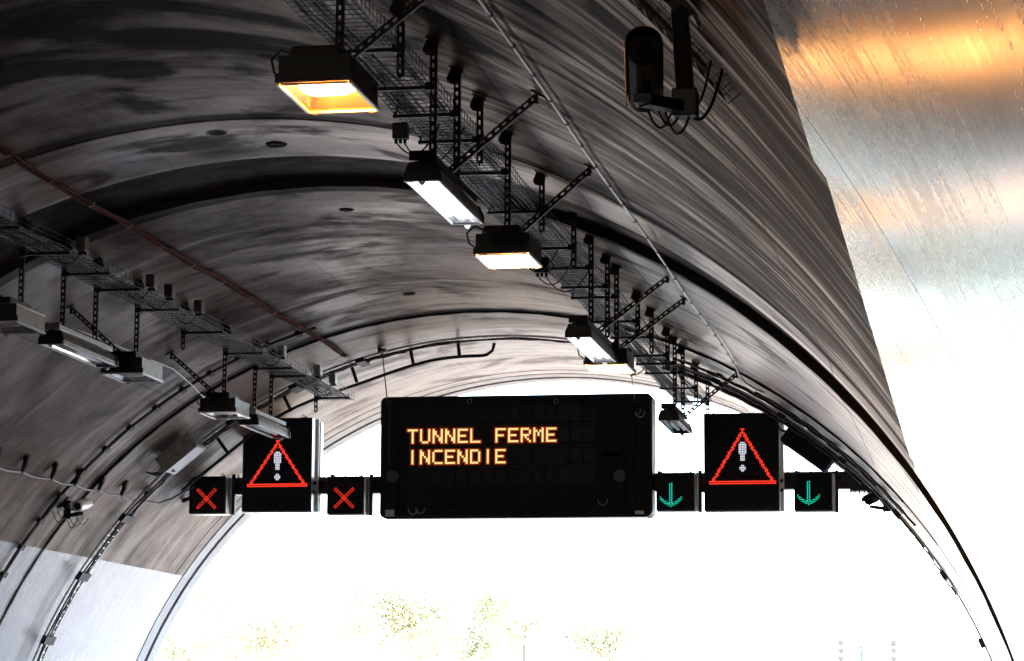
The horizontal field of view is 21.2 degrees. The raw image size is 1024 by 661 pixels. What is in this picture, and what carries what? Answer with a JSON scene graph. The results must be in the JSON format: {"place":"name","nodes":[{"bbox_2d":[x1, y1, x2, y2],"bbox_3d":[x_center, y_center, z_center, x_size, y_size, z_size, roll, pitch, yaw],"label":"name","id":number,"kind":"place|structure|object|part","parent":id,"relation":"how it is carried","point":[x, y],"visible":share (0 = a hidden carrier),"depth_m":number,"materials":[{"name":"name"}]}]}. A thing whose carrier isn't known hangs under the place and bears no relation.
{"place":"outdoors","nodes":[
{"label":"outdoors","id":0,"kind":"place"},
{"bbox_2d":[0,0,946,575],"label":"tunnel ceiling","id":1,"kind":"structure","parent":0,"point":[118,106],"depth_m":28.09,"materials":[{"name":"concrete"}]},
{"bbox_2d":[0,222,20,229],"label":"hanger bracket","id":2,"kind":"object","parent":1,"relation":"hanging from","point":[9,227],"visible":1,"depth_m":26.88,"materials":[{"name":"metal"}]},
{"bbox_2d":[16,216,69,301],"bbox_3d":[-4.867,-0.704,28.338,0.573,0.975,0.110,-1,-8,10],"label":"hanger bracket","id":3,"kind":"object","parent":1,"relation":"hanging from","point":[23,253],"visible":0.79,"depth_m":28.36,"materials":[{"name":"metal"}]},
{"bbox_2d":[0,295,45,335],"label":"box lamp","id":4,"kind":"object","parent":3,"relation":"hanging from","point":[17,317],"visible":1,"depth_m":28.11,"materials":[{"name":"metal"}]},
{"bbox_2d":[52,497,92,527],"bbox_3d":[-6.085,2.533,38.027,0.468,0.458,0.909,6,-10,-33],"label":"surveillance camera","id":5,"kind":"object","parent":1,"relation":"attached to","point":[67,505],"visible":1,"depth_m":37.93,"materials":[{"name":"metal"}]},
{"bbox_2d":[58,239,109,325],"bbox_3d":[-4.641,-0.517,29.605,0.573,0.975,0.110,-1,-8,10],"label":"hanger bracket","id":6,"kind":"object","parent":1,"relation":"hanging from","point":[65,275],"visible":0.8,"depth_m":29.62,"materials":[{"name":"metal"}]},
{"bbox_2d":[38,322,118,369],"bbox_3d":[-4.787,0.184,30.248,0.280,0.266,1.924,-1,-8,10],"label":"strip lamp","id":7,"kind":"object","parent":6,"relation":"hanging from","point":[62,339],"visible":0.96,"depth_m":30.05,"materials":[{"name":"metal"}]},
{"bbox_2d":[0,204,354,400],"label":"cable tray","id":8,"kind":"object","parent":6,"relation":"on","point":[27,236],"visible":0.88,"depth_m":31.86,"materials":[{"name":"black metal"}]},
{"bbox_2d":[49,237,88,263],"bbox_3d":[-4.686,-0.838,28.773,0.431,0.277,0.148,-1,-8,10],"label":"junction box","id":9,"kind":"object","parent":8,"relation":"attached to","point":[83,243],"visible":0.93,"depth_m":28.70,"materials":[{"name":"grey plastic"}]},
{"bbox_2d":[120,274,157,298],"bbox_3d":[-4.269,-0.492,31.111,0.431,0.277,0.148,-1,-8,10],"label":"junction box","id":10,"kind":"object","parent":8,"relation":"attached to","point":[151,279],"visible":0.94,"depth_m":31.04,"materials":[{"name":"grey"}]},
{"bbox_2d":[143,284,175,308],"bbox_3d":[-4.147,-0.391,31.793,0.431,0.277,0.148,-1,-8,10],"label":"junction box","id":11,"kind":"object","parent":8,"relation":"attached to","point":[170,290],"visible":0.92,"depth_m":31.72,"materials":[{"name":"grey plastic"}]},
{"bbox_2d":[170,300,204,323],"bbox_3d":[-3.939,-0.218,32.962,0.431,0.277,0.148,-1,-8,10],"label":"junction box","id":12,"kind":"object","parent":8,"relation":"attached to","point":[200,306],"visible":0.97,"depth_m":32.89,"materials":[{"name":"grey"}]},
{"bbox_2d":[261,345,286,365],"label":"junction box","id":13,"kind":"object","parent":8,"relation":"attached to","point":[282,349],"visible":0.92,"depth_m":36.69,"materials":[{"name":"grey plastic"}]},
{"bbox_2d":[298,365,321,384],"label":"junction box","id":14,"kind":"object","parent":8,"relation":"attached to","point":[318,369],"visible":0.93,"depth_m":38.63,"materials":[{"name":"grey plastic"}]},
{"bbox_2d":[313,373,336,392],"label":"junction box","id":15,"kind":"object","parent":8,"relation":"attached to","point":[333,376],"visible":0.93,"depth_m":39.51,"materials":[{"name":"grey plastic"}]},
{"bbox_2d":[0,448,194,503],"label":"conduit","id":16,"kind":"object","parent":1,"relation":"attached to","point":[26,459],"visible":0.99,"depth_m":37.74,"materials":[{"name":"grey galvanised steel"}]},
{"bbox_2d":[92,258,140,340],"bbox_3d":[-4.452,-0.360,30.666,0.573,0.975,0.110,-1,-8,10],"label":"hanger bracket","id":17,"kind":"object","parent":1,"relation":"hanging from","point":[96,303],"visible":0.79,"depth_m":30.68,"materials":[{"name":"metal"}]},
{"bbox_2d":[54,319,204,397],"bbox_3d":[-4.798,0.416,35.337,0.162,0.178,6.704,-1,-8,9],"label":"conduit","id":18,"kind":"object","parent":1,"relation":"attached to","point":[99,339],"visible":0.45,"depth_m":35.62,"materials":[{"name":"metal"}]},
{"bbox_2d":[132,277,179,351],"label":"hanger bracket","id":19,"kind":"object","parent":1,"relation":"hanging from","point":[138,310],"visible":0.71,"depth_m":32.15,"materials":[{"name":"metal"}]},
{"bbox_2d":[66,304,163,383],"bbox_3d":[-4.708,0.154,32.203,1.028,0.862,0.856,-1,-8,10],"label":"box lamp","id":20,"kind":"object","parent":19,"relation":"hanging from","point":[134,367],"visible":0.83,"depth_m":31.96,"materials":[{"name":"metal"}]},
{"bbox_2d":[0,326,316,581],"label":"conduit","id":21,"kind":"object","parent":1,"relation":"attached to","point":[84,471],"visible":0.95,"depth_m":37.75,"materials":[{"name":"metal"}]},
{"bbox_2d":[0,145,348,357],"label":"cable pair","id":22,"kind":"object","parent":1,"relation":"attached to","point":[24,164],"visible":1,"depth_m":30.75,"materials":[{"name":"brown rubber"}]},
{"bbox_2d":[145,431,205,475],"bbox_3d":[-4.940,1.793,39.827,0.843,0.630,0.480,-1,-8,10],"label":"electrical cabinet","id":23,"kind":"object","parent":1,"relation":"attached to","point":[179,454],"visible":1,"depth_m":39.59,"materials":[{"name":"metal"}]},
{"bbox_3d":[-4.756,1.889,39.780,0.467,0.377,0.451,-1,-8,10],"label":"door","id":24,"kind":"part","parent":23,"relation":"part of","materials":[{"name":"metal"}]},
{"bbox_2d":[179,302,223,349],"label":"hanger bracket","id":25,"kind":"object","parent":1,"relation":"hanging from","point":[184,334],"visible":0.77,"depth_m":33.98,"materials":[{"name":"metal"}]},
{"bbox_2d":[205,130,227,134],"bbox_3d":[-2.910,-1.951,26.901,0.243,0.030,0.243,-1,-8,10],"label":"ceiling recess","id":26,"kind":"object","parent":1,"relation":"attached to","point":[217,132],"visible":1,"depth_m":26.90,"materials":[{"name":"concrete"}]},
{"bbox_2d":[220,324,263,391],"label":"hanger bracket","id":27,"kind":"object","parent":1,"relation":"hanging from","point":[226,353],"visible":0.76,"depth_m":35.79,"materials":[{"name":"metal"}]},
{"bbox_2d":[164,351,249,419],"bbox_3d":[-4.030,0.712,35.977,1.038,0.862,0.746,-1,-8,10],"label":"box lamp","id":28,"kind":"object","parent":27,"relation":"hanging from","point":[214,404],"visible":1,"depth_m":35.66,"materials":[{"name":"metal"}]},
{"bbox_2d":[251,340,291,407],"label":"hanger bracket","id":29,"kind":"object","parent":1,"relation":"hanging from","point":[256,369],"visible":0.77,"depth_m":37.26,"materials":[{"name":"metal"}]},
{"bbox_2d":[238,408,290,440],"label":"strip lamp","id":30,"kind":"object","parent":29,"relation":"hanging from","point":[263,423],"visible":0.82,"depth_m":37.64,"materials":[{"name":"metal"}]},
{"bbox_2d":[265,141,286,146],"bbox_3d":[-2.374,-1.872,27.512,0.243,0.018,0.243,-1,-8,10],"label":"ceiling recess","id":31,"kind":"object","parent":1,"relation":"attached to","point":[275,144],"visible":1,"depth_m":27.49,"materials":[{"name":"concrete"}]},
{"bbox_2d":[267,348,307,415],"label":"hanger bracket","id":32,"kind":"object","parent":1,"relation":"hanging from","point":[273,376],"visible":0.77,"depth_m":38.09,"materials":[{"name":"metal"}]},
{"bbox_2d":[314,376,349,412],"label":"hanger bracket","id":33,"kind":"object","parent":1,"relation":"hanging from","point":[316,399],"visible":0.54,"depth_m":40.58,"materials":[{"name":"metal"}]},
{"bbox_2d":[181,342,495,490],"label":"conduit","id":34,"kind":"object","parent":1,"relation":"attached to","point":[290,409],"visible":0.86,"depth_m":40.95,"materials":[{"name":"black metal"}]},
{"bbox_2d":[335,0,344,49],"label":"hanger bracket","id":35,"kind":"object","parent":1,"relation":"hanging from","point":[341,23],"visible":0.57,"depth_m":17.95,"materials":[{"name":"metal"}]},
{"bbox_2d":[270,0,427,115],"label":"box lamp","id":36,"kind":"object","parent":35,"relation":"hanging from","point":[315,80],"visible":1,"depth_m":17.77,"materials":[{"name":"black metal"}]},
{"bbox_2d":[284,0,711,406],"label":"cable tray","id":37,"kind":"object","parent":35,"relation":"on","point":[486,192],"visible":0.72,"depth_m":23.90,"materials":[{"name":"black metal"}]},
{"bbox_2d":[392,122,464,159],"bbox_3d":[-0.670,-1.502,21.926,0.583,0.330,0.121,0,-8,2],"label":"junction box","id":38,"kind":"object","parent":37,"relation":"hanging from","point":[400,131],"visible":0.8,"depth_m":21.91,"materials":[{"name":"black plastic"}]},
{"bbox_2d":[528,247,558,271],"bbox_3d":[0.278,-0.712,27.099,0.388,0.270,0.128,-1,-8,10],"label":"junction box","id":39,"kind":"object","parent":37,"relation":"hanging from","point":[548,264],"visible":0.28,"depth_m":27.08,"materials":[{"name":"black plastic"}]},
{"bbox_2d":[541,210,579,268],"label":"hanger bracket","id":40,"kind":"object","parent":37,"relation":"attached to","point":[571,217],"visible":0.95,"depth_m":27.87,"materials":[{"name":"metal"}]},
{"bbox_2d":[534,257,592,291],"bbox_3d":[0.524,-0.565,27.728,0.604,0.353,0.142,0,-8,3],"label":"junction box","id":41,"kind":"object","parent":37,"relation":"hanging from","point":[545,261],"visible":0.86,"depth_m":27.71,"materials":[{"name":"black plastic"}]},
{"bbox_2d":[339,208,353,211],"bbox_3d":[-1.863,-1.359,30.712,0.189,0.020,0.189,-1,-8,10],"label":"ceiling recess","id":42,"kind":"object","parent":1,"relation":"attached to","point":[346,209],"visible":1,"depth_m":30.71,"materials":[{"name":"concrete"}]},
{"bbox_2d":[344,0,407,78],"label":"hanger bracket","id":43,"kind":"object","parent":1,"relation":"hanging from","point":[395,8],"visible":0.82,"depth_m":19.80,"materials":[{"name":"metal"}]},
{"bbox_2d":[378,348,387,403],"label":"suspension cable","id":44,"kind":"object","parent":1,"relation":"hanging from","point":[381,349],"visible":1,"depth_m":40.71,"materials":[{"name":"black metal"}]},
{"bbox_2d":[403,292,414,294],"bbox_3d":[-1.374,-0.493,36.532,0.188,0.031,0.189,-1,-8,10],"label":"ceiling recess","id":45,"kind":"object","parent":1,"relation":"attached to","point":[410,293],"visible":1,"depth_m":36.50,"materials":[{"name":"concrete"}]},
{"bbox_2d":[378,37,440,154],"bbox_3d":[-0.836,-1.765,20.971,0.573,0.975,0.110,-1,-8,10],"label":"hanger bracket","id":46,"kind":"object","parent":1,"relation":"hanging from","point":[430,48],"visible":0.8,"depth_m":20.95,"materials":[{"name":"metal"}]},
{"bbox_2d":[393,66,464,178],"bbox_3d":[-0.673,-1.629,21.886,0.573,0.975,0.110,-1,-8,10],"label":"hanger bracket","id":47,"kind":"object","parent":1,"relation":"hanging from","point":[454,75],"visible":0.85,"depth_m":21.86,"materials":[{"name":"metal"}]},
{"bbox_2d":[404,89,546,228],"bbox_3d":[-0.183,-1.401,21.393,0.958,0.879,1.834,-1,-8,10],"label":"strip lamp","id":48,"kind":"object","parent":47,"relation":"hanging from","point":[436,183],"visible":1,"depth_m":21.25,"materials":[{"name":"metal"}]},
{"bbox_2d":[0,310,903,625],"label":"joint seal trim","id":49,"kind":"structure","parent":1,"relation":"attached to","point":[122,458],"depth_m":38.35,"materials":[{"name":"black"}]},
{"bbox_2d":[418,94,486,165],"bbox_3d":[-0.501,-1.671,22.868,0.573,0.605,0.110,-1,-8,10],"label":"hanger bracket","id":50,"kind":"object","parent":1,"relation":"hanging from","point":[477,103],"visible":0.94,"depth_m":22.83,"materials":[{"name":"metal"}]},
{"bbox_2d":[451,130,514,224],"bbox_3d":[-0.270,-1.295,24.146,0.573,0.975,0.110,-1,-8,10],"label":"hanger bracket","id":51,"kind":"object","parent":1,"relation":"hanging from","point":[505,138],"visible":0.75,"depth_m":24.12,"materials":[{"name":"metal"}]},
{"bbox_2d":[466,164,598,269],"bbox_3d":[0.183,-1.023,24.011,1.156,0.862,0.696,-1,-8,10],"label":"box lamp","id":52,"kind":"object","parent":51,"relation":"hanging from","point":[507,246],"visible":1,"depth_m":23.80,"materials":[{"name":"black metal"}]},
{"bbox_2d":[0,178,1013,660],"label":"joint seal trim","id":53,"kind":"structure","parent":1,"relation":"attached to","point":[800,354],"depth_m":28.65,"materials":[{"name":"black rubber"}]},
{"bbox_2d":[32,335,992,660],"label":"ladder tray","id":54,"kind":"object","parent":1,"relation":"hanging from","point":[84,575],"visible":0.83,"depth_m":40.11,"materials":[{"name":"metal"}]},
{"bbox_2d":[487,170,547,233],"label":"hanger bracket","id":55,"kind":"object","parent":1,"relation":"hanging from","point":[539,179],"visible":0.91,"depth_m":25.93,"materials":[{"name":"metal"}]},
{"bbox_2d":[182,468,872,502],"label":"sign gantry","id":56,"kind":"object","parent":1,"relation":"attached to","point":[847,481],"visible":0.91,"depth_m":40.83,"materials":[{"name":"black metal"}]},
{"bbox_2d":[189,473,235,515],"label":"lane signal","id":57,"kind":"object","parent":56,"relation":"hanging from","point":[212,495],"visible":1,"depth_m":42.05,"materials":[{"name":"black metal"}]},
{"bbox_2d":[240,415,322,513],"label":"warning sign","id":58,"kind":"object","parent":56,"relation":"attached to","point":[279,476],"visible":0.96,"depth_m":41.91,"materials":[{"name":"black metal"}]},
{"bbox_2d":[327,473,373,515],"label":"lane signal","id":59,"kind":"object","parent":56,"relation":"hanging from","point":[350,495],"visible":1,"depth_m":41.67,"materials":[{"name":"black metal"}]},
{"bbox_2d":[380,393,655,520],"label":"message sign","id":60,"kind":"object","parent":56,"relation":"attached to","point":[541,457],"visible":1,"depth_m":41.31,"materials":[{"name":"black metal"}]},
{"bbox_2d":[627,369,635,402],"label":"suspension cable","id":61,"kind":"object","parent":60,"relation":"attached to","point":[632,383],"visible":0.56,"depth_m":40.15,"materials":[{"name":"black metal"}]},
{"bbox_2d":[656,469,701,512],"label":"lane signal","id":62,"kind":"object","parent":56,"relation":"hanging from","point":[678,492],"visible":1,"depth_m":40.79,"materials":[{"name":"black metal"}]},
{"bbox_2d":[701,412,784,512],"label":"warning sign","id":63,"kind":"object","parent":56,"relation":"attached to","point":[743,462],"visible":0.92,"depth_m":40.68,"materials":[{"name":"black metal"}]},
{"bbox_2d":[794,470,838,512],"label":"lane signal","id":64,"kind":"object","parent":56,"relation":"hanging from","point":[816,492],"visible":0.91,"depth_m":40.44,"materials":[{"name":"black metal"}]},
{"bbox_2d":[550,234,593,321],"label":"hanger bracket","id":65,"kind":"object","parent":1,"relation":"hanging from","point":[588,240],"visible":0.88,"depth_m":29.05,"materials":[{"name":"metal"}]},
{"bbox_2d":[561,252,611,337],"bbox_3d":[0.827,-0.386,30.294,0.573,0.975,0.110,-1,-8,10],"label":"hanger bracket","id":66,"kind":"object","parent":1,"relation":"hanging from","point":[605,260],"visible":0.99,"depth_m":30.27,"materials":[{"name":"metal"}]},
{"bbox_2d":[565,276,669,364],"bbox_3d":[1.235,-0.195,29.548,1.028,0.879,2.005,-1,-8,10],"label":"strip lamp","id":67,"kind":"object","parent":66,"relation":"hanging from","point":[587,337],"visible":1,"depth_m":29.62,"materials":[{"name":"metal"}]},
{"bbox_2d":[571,263,621,341],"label":"hanger bracket","id":68,"kind":"object","parent":1,"relation":"hanging from","point":[614,269],"visible":0.98,"depth_m":30.99,"materials":[{"name":"metal"}]},
{"bbox_2d":[577,295,688,374],"bbox_3d":[1.383,0.023,31.085,1.276,0.862,0.696,-1,-8,10],"label":"box lamp","id":69,"kind":"object","parent":68,"relation":"hanging from","point":[624,363],"visible":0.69,"depth_m":31.16,"materials":[{"name":"black metal"}]},
{"bbox_2d":[594,289,641,338],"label":"hanger bracket","id":70,"kind":"object","parent":1,"relation":"hanging from","point":[634,296],"visible":0.83,"depth_m":32.81,"materials":[{"name":"metal"}]},
{"bbox_2d":[478,0,764,392],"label":"conduit","id":71,"kind":"object","parent":1,"relation":"attached to","point":[517,52],"visible":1,"depth_m":23.28,"materials":[{"name":"metal"}]},
{"bbox_2d":[610,306,655,353],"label":"hanger bracket","id":72,"kind":"object","parent":1,"relation":"hanging from","point":[649,312],"visible":0.94,"depth_m":34.12,"materials":[{"name":"metal"}]},
{"bbox_2d":[627,348,652,374],"bbox_3d":[1.567,0.395,34.148,0.388,0.335,0.128,-1,-8,10],"label":"junction box","id":73,"kind":"object","parent":72,"relation":"hanging from","point":[630,350],"visible":0.3,"depth_m":34.13,"materials":[{"name":"black plastic"}]},
{"bbox_2d":[634,325,671,371],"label":"hanger bracket","id":74,"kind":"object","parent":1,"relation":"hanging from","point":[665,332],"visible":0.91,"depth_m":35.77,"materials":[{"name":"metal"}]},
{"bbox_2d":[636,334,678,405],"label":"hanger bracket","id":75,"kind":"object","parent":1,"relation":"hanging from","point":[673,342],"visible":0.94,"depth_m":36.54,"materials":[{"name":"metal"}]},
{"bbox_2d":[645,344,686,413],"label":"hanger bracket","id":76,"kind":"object","parent":1,"relation":"hanging from","point":[681,352],"visible":0.98,"depth_m":37.47,"materials":[{"name":"metal"}]},
{"bbox_2d":[658,372,737,435],"bbox_3d":[2.572,0.903,36.974,1.003,0.879,1.654,-1,-8,10],"label":"strip lamp","id":77,"kind":"object","parent":76,"relation":"hanging from","point":[672,418],"visible":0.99,"depth_m":37.10,"materials":[{"name":"metal"}]},
{"bbox_2d":[624,0,723,134],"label":"surveillance camera","id":78,"kind":"object","parent":1,"relation":"attached to","point":[643,54],"visible":1,"depth_m":11.81,"materials":[{"name":"metal"}]},
{"bbox_2d":[660,361,699,402],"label":"hanger bracket","id":79,"kind":"object","parent":1,"relation":"hanging from","point":[694,387],"visible":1,"depth_m":39.13,"materials":[{"name":"metal"}]},
{"bbox_2d":[629,0,740,103],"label":"wire basket","id":80,"kind":"object","parent":1,"relation":"hanging from","point":[652,15],"visible":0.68,"depth_m":12.90,"materials":[{"name":"black metal"}]},
{"bbox_2d":[674,380,709,415],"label":"hanger bracket","id":81,"kind":"object","parent":1,"relation":"hanging from","point":[707,402],"visible":0.43,"depth_m":40.69,"materials":[{"name":"metal"}]},
{"bbox_2d":[657,358,915,526],"bbox_3d":[3.790,1.574,38.947,3.912,2.577,1.410,-1,-8,10],"label":"conduit","id":82,"kind":"object","parent":1,"relation":"attached to","point":[832,445],"visible":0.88,"depth_m":38.59,"materials":[{"name":"metal"}]},
{"bbox_2d":[776,421,833,472],"bbox_3d":[4.320,1.655,40.044,0.890,0.854,0.440,-1,-8,10],"label":"electrical cabinet","id":83,"kind":"object","parent":1,"relation":"attached to","point":[808,451],"visible":0.74,"depth_m":39.83,"materials":[{"name":"metal"}]},
{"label":"door","id":84,"kind":"part","parent":83,"relation":"part of","materials":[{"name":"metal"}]},
{"bbox_2d":[861,486,896,513],"bbox_3d":[5.345,2.324,39.774,0.630,0.698,0.577,-1,-8,10],"label":"surveillance camera","id":85,"kind":"object","parent":1,"relation":"attached to","point":[870,499],"visible":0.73,"depth_m":39.65,"materials":[{"name":"metal"}]},
{"bbox_2d":[162,381,995,660],"label":"sky","id":86,"kind":"structure","parent":0,"point":[855,572],"materials":[{"name":"white"}]},
{"bbox_2d":[764,0,1023,660],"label":"tunnel wall","id":87,"kind":"structure","parent":0,"point":[911,113],"depth_m":8.75,"materials":[{"name":"white metal"}]},
{"label":"forecourt pavement","id":88,"kind":"structure","parent":0,"visible":0},
{"bbox_2d":[154,591,221,660],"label":"tree","id":89,"kind":"object","parent":88,"relation":"on","point":[157,659],"visible":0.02,"depth_m":132.41,"materials":[{"name":"white plant"}]},
{"bbox_2d":[171,582,328,660],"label":"tree","id":90,"kind":"object","parent":88,"relation":"on","point":[263,633],"visible":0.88,"depth_m":122.50,"materials":[{"name":"green plant"}]},
{"bbox_2d":[279,513,284,660],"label":"flag pole","id":91,"kind":"object","parent":88,"relation":"on","point":[281,592],"visible":0.32,"depth_m":71.89,"materials":[{"name":"metal"}]},
{"bbox_2d":[568,604,680,660],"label":"tree","id":92,"kind":"object","parent":88,"relation":"on","point":[608,645],"visible":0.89,"depth_m":133.19,"materials":[{"name":"white plant"}]},
{"label":"outer road","id":93,"kind":"structure","parent":0,"visible":0},
{"bbox_2d":[522,632,568,660],"bbox_3d":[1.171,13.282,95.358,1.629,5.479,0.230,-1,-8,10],"label":"truck","id":94,"kind":"object","parent":93,"relation":"on","point":[545,646],"visible":1,"depth_m":95.64,"materials":[{"name":"paint"}]},
{"bbox_2d":[683,434,717,660],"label":"flag pole","id":95,"kind":"object","parent":93,"relation":"on","point":[702,579],"visible":0.82,"depth_m":75.05,"materials":[{"name":"metal"}]},
{"bbox_2d":[838,639,901,660],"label":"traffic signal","id":96,"kind":"object","parent":93,"relation":"on","point":[868,645],"visible":1,"depth_m":69.01,"materials":[{"name":"white paint"}]},
{"label":"ground","id":97,"kind":"structure","parent":0,"visible":0},
{"bbox_2d":[0,541,181,660],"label":"tunnel wall","id":98,"kind":"structure","parent":97,"relation":"on","point":[112,611],"depth_m":41.59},
{"bbox_2d":[155,567,277,660],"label":"tree","id":99,"kind":"object","parent":97,"relation":"on","point":[204,603],"visible":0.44,"depth_m":126.56,"materials":[{"name":"white plant"}]},
{"bbox_2d":[312,559,436,660],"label":"tree","id":100,"kind":"object","parent":97,"relation":"on","point":[399,596],"visible":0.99,"depth_m":126.38,"materials":[{"name":"green plant"}]},
{"bbox_2d":[391,566,523,660],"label":"tree","id":101,"kind":"object","parent":97,"relation":"on","point":[499,597],"visible":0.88,"depth_m":127.87,"materials":[{"name":"green plant"}]},
{"bbox_2d":[484,579,619,660],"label":"tree","id":102,"kind":"object","parent":97,"relation":"on","point":[543,617],"visible":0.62,"depth_m":131.21,"materials":[{"name":"white plant"}]},
{"bbox_2d":[136,373,996,660],"bbox_3d":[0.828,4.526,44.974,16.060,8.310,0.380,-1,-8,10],"label":"portal rim wall","id":103,"kind":"structure","parent":97,"relation":"on","point":[205,563],"depth_m":45.92,"materials":[{"name":"concrete"}]}
]}

